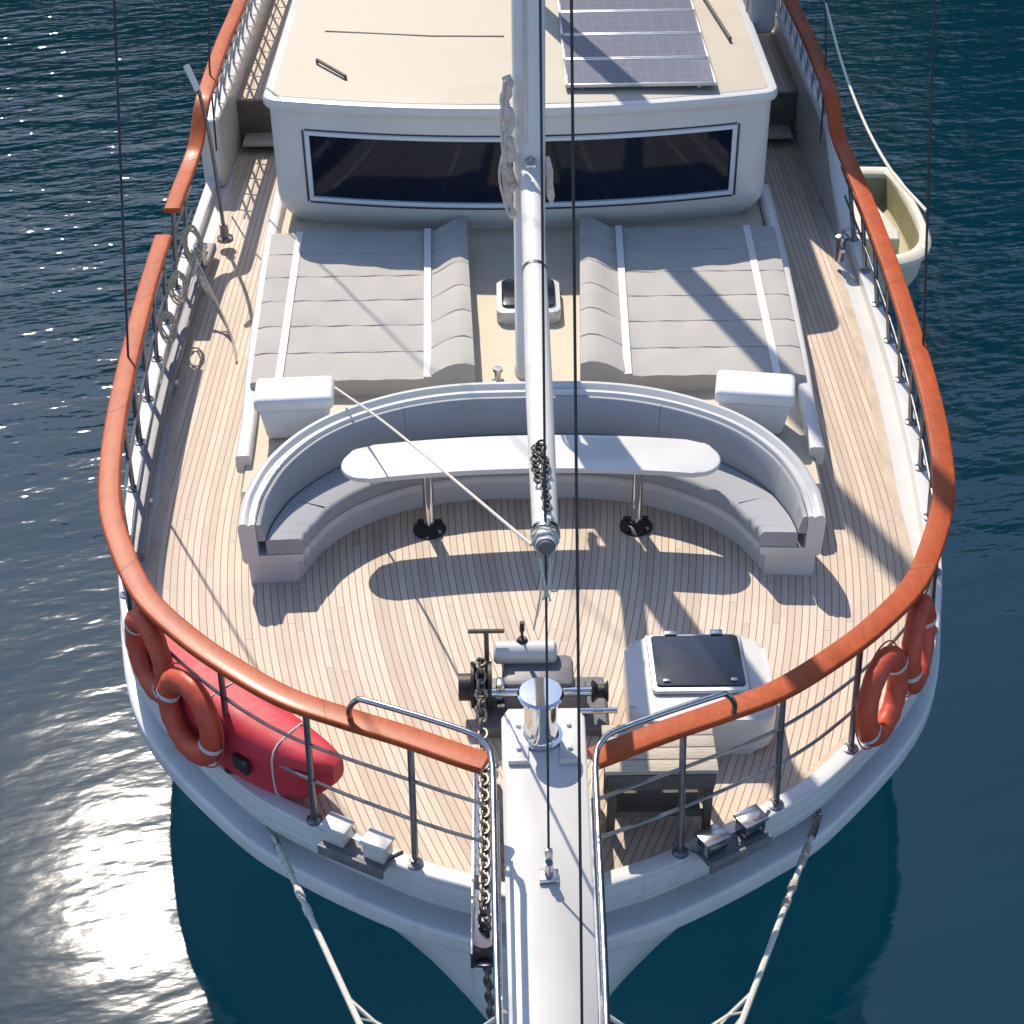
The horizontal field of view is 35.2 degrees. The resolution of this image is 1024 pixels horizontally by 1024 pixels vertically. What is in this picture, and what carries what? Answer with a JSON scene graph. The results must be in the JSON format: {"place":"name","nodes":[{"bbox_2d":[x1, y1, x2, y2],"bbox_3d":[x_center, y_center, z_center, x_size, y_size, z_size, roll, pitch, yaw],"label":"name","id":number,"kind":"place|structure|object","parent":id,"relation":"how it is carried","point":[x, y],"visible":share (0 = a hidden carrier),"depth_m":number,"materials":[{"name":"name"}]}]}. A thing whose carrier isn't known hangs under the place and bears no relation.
{"place":"outdoors","nodes":[
{"label":"outdoors","id":0,"kind":"place"},
{"bbox_2d":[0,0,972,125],"bbox_3d":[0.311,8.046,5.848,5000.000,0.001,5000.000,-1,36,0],"label":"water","id":1,"kind":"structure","parent":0,"point":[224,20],"depth_m":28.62,"materials":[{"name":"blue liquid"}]},
{"bbox_2d":[0,0,1023,1023],"bbox_3d":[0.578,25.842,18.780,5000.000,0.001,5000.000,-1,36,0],"label":"water","id":2,"kind":"structure","parent":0,"point":[138,885],"depth_m":47.69,"materials":[{"name":"blue liquid"}]},
{"bbox_2d":[98,0,955,1023],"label":"sailing yacht","id":3,"kind":"object","parent":2,"relation":"on","point":[360,648],"visible":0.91,"depth_m":13.18,"materials":[{"name":"white paint"}]},
{"bbox_2d":[124,605,174,702],"bbox_3d":[-2.595,1.030,11.548,0.152,0.778,0.778,-18,10,-29],"label":"life ring","id":4,"kind":"object","parent":3,"relation":"attached to","point":[144,635],"visible":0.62,"depth_m":11.44,"materials":[{"name":"orange plastic"}]},
{"bbox_2d":[158,311,177,343],"bbox_3d":[-3.312,-1.783,15.541,0.078,0.401,0.223,28,45,33],"label":"rope coil","id":5,"kind":"object","parent":3,"relation":"hanging from","point":[171,317],"visible":1,"depth_m":15.53,"materials":[{"name":"beige fabric"}]},
{"bbox_2d":[130,243,216,561],"bbox_3d":[-3.257,-1.260,15.485,0.246,0.125,5.612,-2,36,-2],"label":"bulwark","id":6,"kind":"object","parent":3,"relation":"on","point":[143,500],"visible":0.88,"depth_m":14.90,"materials":[{"name":"grey paint"}]},
{"bbox_2d":[168,269,187,305],"bbox_3d":[-3.329,-2.240,16.072,0.077,0.430,0.246,25,43,31],"label":"rope coil","id":7,"kind":"object","parent":3,"relation":"hanging from","point":[174,278],"visible":1,"depth_m":16.04,"materials":[{"name":"beige fabric"}]},
{"bbox_2d":[156,662,224,767],"bbox_3d":[-2.219,1.410,11.086,0.152,0.778,0.778,-23,81,-36],"label":"life ring","id":8,"kind":"object","parent":3,"relation":"hanging from","point":[205,749],"visible":1,"depth_m":10.95,"materials":[{"name":"orange plastic"}]},
{"bbox_2d":[182,224,202,258],"bbox_3d":[-3.346,-2.827,16.885,0.090,0.441,0.270,25,43,31],"label":"rope coil","id":9,"kind":"object","parent":3,"relation":"hanging from","point":[186,232],"visible":0.9,"depth_m":16.84,"materials":[{"name":"beige fabric"}]},
{"bbox_2d":[186,249,237,362],"bbox_3d":[-2.978,-2.104,16.264,0.154,0.638,1.372,-17,39,-21],"label":"loose rope","id":10,"kind":"object","parent":3,"relation":"on","point":[203,281],"visible":1,"depth_m":16.47,"materials":[{"name":"beige fabric"}]},
{"bbox_2d":[165,634,343,797],"bbox_3d":[-1.999,1.447,11.388,0.515,0.621,2.115,-30,45,-34],"label":"kayak","id":11,"kind":"object","parent":3,"relation":"on","point":[256,753],"visible":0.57,"depth_m":10.93,"materials":[{"name":"red plastic"}]},
{"bbox_2d":[253,376,334,438],"bbox_3d":[-1.874,-0.892,13.992,0.680,0.450,0.400,-3,36,-2],"label":"covered box","id":12,"kind":"object","parent":3,"relation":"on","point":[287,407],"visible":0.94,"depth_m":13.83,"materials":[{"name":"white fabric"}]},
{"bbox_2d":[265,825,362,1023],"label":"whisker stay","id":13,"kind":"object","parent":3,"relation":"attached to","point":[289,872],"visible":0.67,"depth_m":10.46,"materials":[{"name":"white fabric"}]},
{"bbox_2d":[352,999,506,1023],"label":"bowsprit net","id":14,"kind":"object","parent":13,"relation":"hanging from","point":[371,1019],"visible":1,"depth_m":9.74,"materials":[{"name":"white fabric"}]},
{"bbox_2d":[250,218,474,396],"bbox_3d":[-1.429,-2.065,15.727,2.165,0.303,3.052,-1,36,0],"label":"sun pad","id":15,"kind":"object","parent":3,"relation":"on","point":[376,313],"visible":0.97,"depth_m":15.48,"materials":[{"name":"grey fabric"}]},
{"bbox_2d":[334,387,531,545],"bbox_3d":[-0.667,-0.451,11.642,0.105,1.659,4.742,-13,38,-16],"label":"boom rope","id":16,"kind":"object","parent":3,"relation":"attached to","point":[509,526],"visible":0.98,"depth_m":11.11,"materials":[{"name":"white fabric"}]},
{"bbox_2d":[470,755,495,968],"bbox_3d":[-0.181,2.243,10.527,0.170,0.140,1.700,-1,36,0],"label":"chain channel","id":17,"kind":"object","parent":3,"relation":"attached to","point":[481,951],"visible":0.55,"depth_m":10.18,"materials":[{"name":"silver metal"}]},
{"bbox_2d":[475,657,493,1023],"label":"anchor chain","id":18,"kind":"object","parent":17,"relation":"attached to","point":[481,663],"visible":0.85,"depth_m":10.59,"materials":[{"name":"grey metal"}]},
{"bbox_2d":[498,74,517,219],"bbox_3d":[-0.030,-3.031,13.445,0.151,1.280,0.157,8,37,12],"label":"furled cloth","id":19,"kind":"object","parent":3,"relation":"attached to","point":[508,148],"visible":1,"depth_m":13.40,"materials":[{"name":"white fabric"}]},
{"bbox_2d":[341,435,720,539],"bbox_3d":[0.158,-0.162,13.437,3.100,0.749,0.601,-1,36,0],"label":"lounge table","id":20,"kind":"object","parent":3,"relation":"on","point":[638,458],"visible":0.99,"depth_m":13.22,"materials":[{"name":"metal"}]},
{"bbox_2d":[238,381,825,583],"bbox_3d":[0.150,-0.303,13.577,4.669,0.818,1.822,-1,36,0],"label":"lounge sofa","id":21,"kind":"object","parent":3,"relation":"on","point":[756,497],"visible":0.84,"depth_m":13.54,"materials":[{"name":"grey fabric"}]},
{"bbox_2d":[458,621,617,736],"bbox_3d":[0.180,1.193,11.637,1.135,0.675,0.566,-1,36,0],"label":"windlass","id":22,"kind":"object","parent":3,"relation":"on","point":[521,659],"visible":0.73,"depth_m":11.64,"materials":[{"name":"grey paint"}]},
{"bbox_2d":[517,677,563,750],"bbox_3d":[0.190,1.336,10.688,0.310,0.400,0.310,-1,36,0],"label":"bollard","id":23,"kind":"object","parent":3,"relation":"on","point":[531,694],"visible":0.95,"depth_m":10.61,"materials":[{"name":"metal"}]},
{"bbox_2d":[530,439,551,511],"bbox_3d":[0.170,-0.221,9.575,0.120,0.065,0.784,-1,36,0],"label":"boom chain","id":24,"kind":"object","parent":3,"relation":"attached to","point":[537,450],"visible":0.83,"depth_m":9.61,"materials":[{"name":"metal"}]},
{"bbox_2d":[530,519,560,629],"bbox_3d":[0.195,0.354,9.307,0.176,0.577,0.338,-1,36,0],"label":"rope lashing","id":25,"kind":"object","parent":3,"relation":"attached to","point":[542,574],"visible":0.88,"depth_m":9.23,"materials":[{"name":"white fabric"}]},
{"bbox_2d":[545,156,554,203],"bbox_3d":[0.321,-2.799,13.610,0.085,0.424,0.072,-1,36,0],"label":"furled cloth","id":26,"kind":"object","parent":3,"relation":"attached to","point":[549,181],"visible":1,"depth_m":13.58,"materials":[{"name":"white fabric"}]},
{"bbox_2d":[557,0,694,11],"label":"solar panel","id":27,"kind":"object","parent":3,"relation":"on","point":[600,5],"visible":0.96,"depth_m":18.39,"materials":[{"name":"glass"}]},
{"bbox_2d":[558,9,701,35],"bbox_3d":[1.304,-5.427,17.955,1.550,0.080,0.725,-1,36,0],"label":"solar panel","id":28,"kind":"object","parent":3,"relation":"on","point":[635,21],"visible":1,"depth_m":17.94,"materials":[{"name":"glass"}]},
{"bbox_2d":[561,32,708,58],"bbox_3d":[1.310,-4.990,17.355,1.550,0.080,0.725,-1,36,0],"label":"solar panel","id":29,"kind":"object","parent":3,"relation":"on","point":[646,45],"visible":0.98,"depth_m":17.34,"materials":[{"name":"glass"}]},
{"bbox_2d":[563,57,716,87],"bbox_3d":[1.317,-4.554,16.755,1.550,0.080,0.725,-1,36,0],"label":"solar panel","id":30,"kind":"object","parent":3,"relation":"on","point":[698,72],"visible":1,"depth_m":16.70,"materials":[{"name":"glass"}]},
{"bbox_2d":[601,725,718,832],"bbox_3d":[0.977,1.803,10.831,0.740,0.608,0.448,-1,36,0],"label":"deck bench","id":31,"kind":"object","parent":3,"relation":"on","point":[655,797],"visible":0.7,"depth_m":10.63,"materials":[{"name":"grey wood"}]},
{"bbox_2d":[579,216,805,391],"bbox_3d":[1.686,-2.111,15.728,2.165,0.302,3.052,-1,36,0],"label":"sun pad","id":32,"kind":"object","parent":3,"relation":"on","point":[677,309],"visible":0.98,"depth_m":15.48,"materials":[{"name":"grey fabric"}]},
{"bbox_2d":[715,370,795,433],"bbox_3d":[2.096,-0.934,13.967,0.680,0.450,0.400,4,36,7],"label":"covered box","id":33,"kind":"object","parent":3,"relation":"on","point":[766,401],"visible":0.87,"depth_m":13.80,"materials":[{"name":"white fabric"}]},
{"bbox_2d":[743,0,776,33],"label":"side curtain","id":34,"kind":"object","parent":3,"relation":"hanging from","point":[761,13],"visible":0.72,"depth_m":18.13,"materials":[{"name":"fabric"}]},
{"bbox_2d":[738,808,822,1023],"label":"whisker stay","id":35,"kind":"object","parent":3,"relation":"attached to","point":[817,815],"visible":0.93,"depth_m":10.50,"materials":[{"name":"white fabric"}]},
{"bbox_2d":[598,993,748,1023],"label":"bowsprit net","id":36,"kind":"object","parent":35,"relation":"hanging from","point":[724,1018],"visible":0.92,"depth_m":9.73,"materials":[{"name":"white fabric"}]},
{"bbox_2d":[825,2,925,211],"bbox_3d":[3.456,-3.966,15.710,0.028,0.383,5.486,0,36,1],"label":"rope","id":37,"kind":"object","parent":3,"relation":"hanging from","point":[914,198],"visible":1,"depth_m":15.75,"materials":[{"name":"white fabric"}]},
{"bbox_2d":[855,640,908,749],"bbox_3d":[2.549,1.266,11.084,0.152,0.778,0.778,14,38,32],"label":"life ring","id":38,"kind":"object","parent":3,"relation":"hanging from","point":[874,727],"visible":1,"depth_m":10.93,"materials":[{"name":"orange plastic"}]},
{"bbox_2d":[901,593,936,697],"bbox_3d":[2.905,0.944,11.520,0.152,0.778,0.778,7,16,23],"label":"life ring","id":39,"kind":"object","parent":3,"relation":"hanging from","point":[918,643],"visible":0.81,"depth_m":11.29,"materials":[{"name":"orange plastic"}]},
{"bbox_2d":[853,167,930,299],"bbox_3d":[4.585,-3.725,21.534,1.693,0.800,2.946,-1,36,0],"label":"dinghy","id":40,"kind":"object","parent":2,"relation":"on","point":[903,220],"visible":0.26,"depth_m":21.46,"materials":[{"name":"beige plastic"}]}
]}

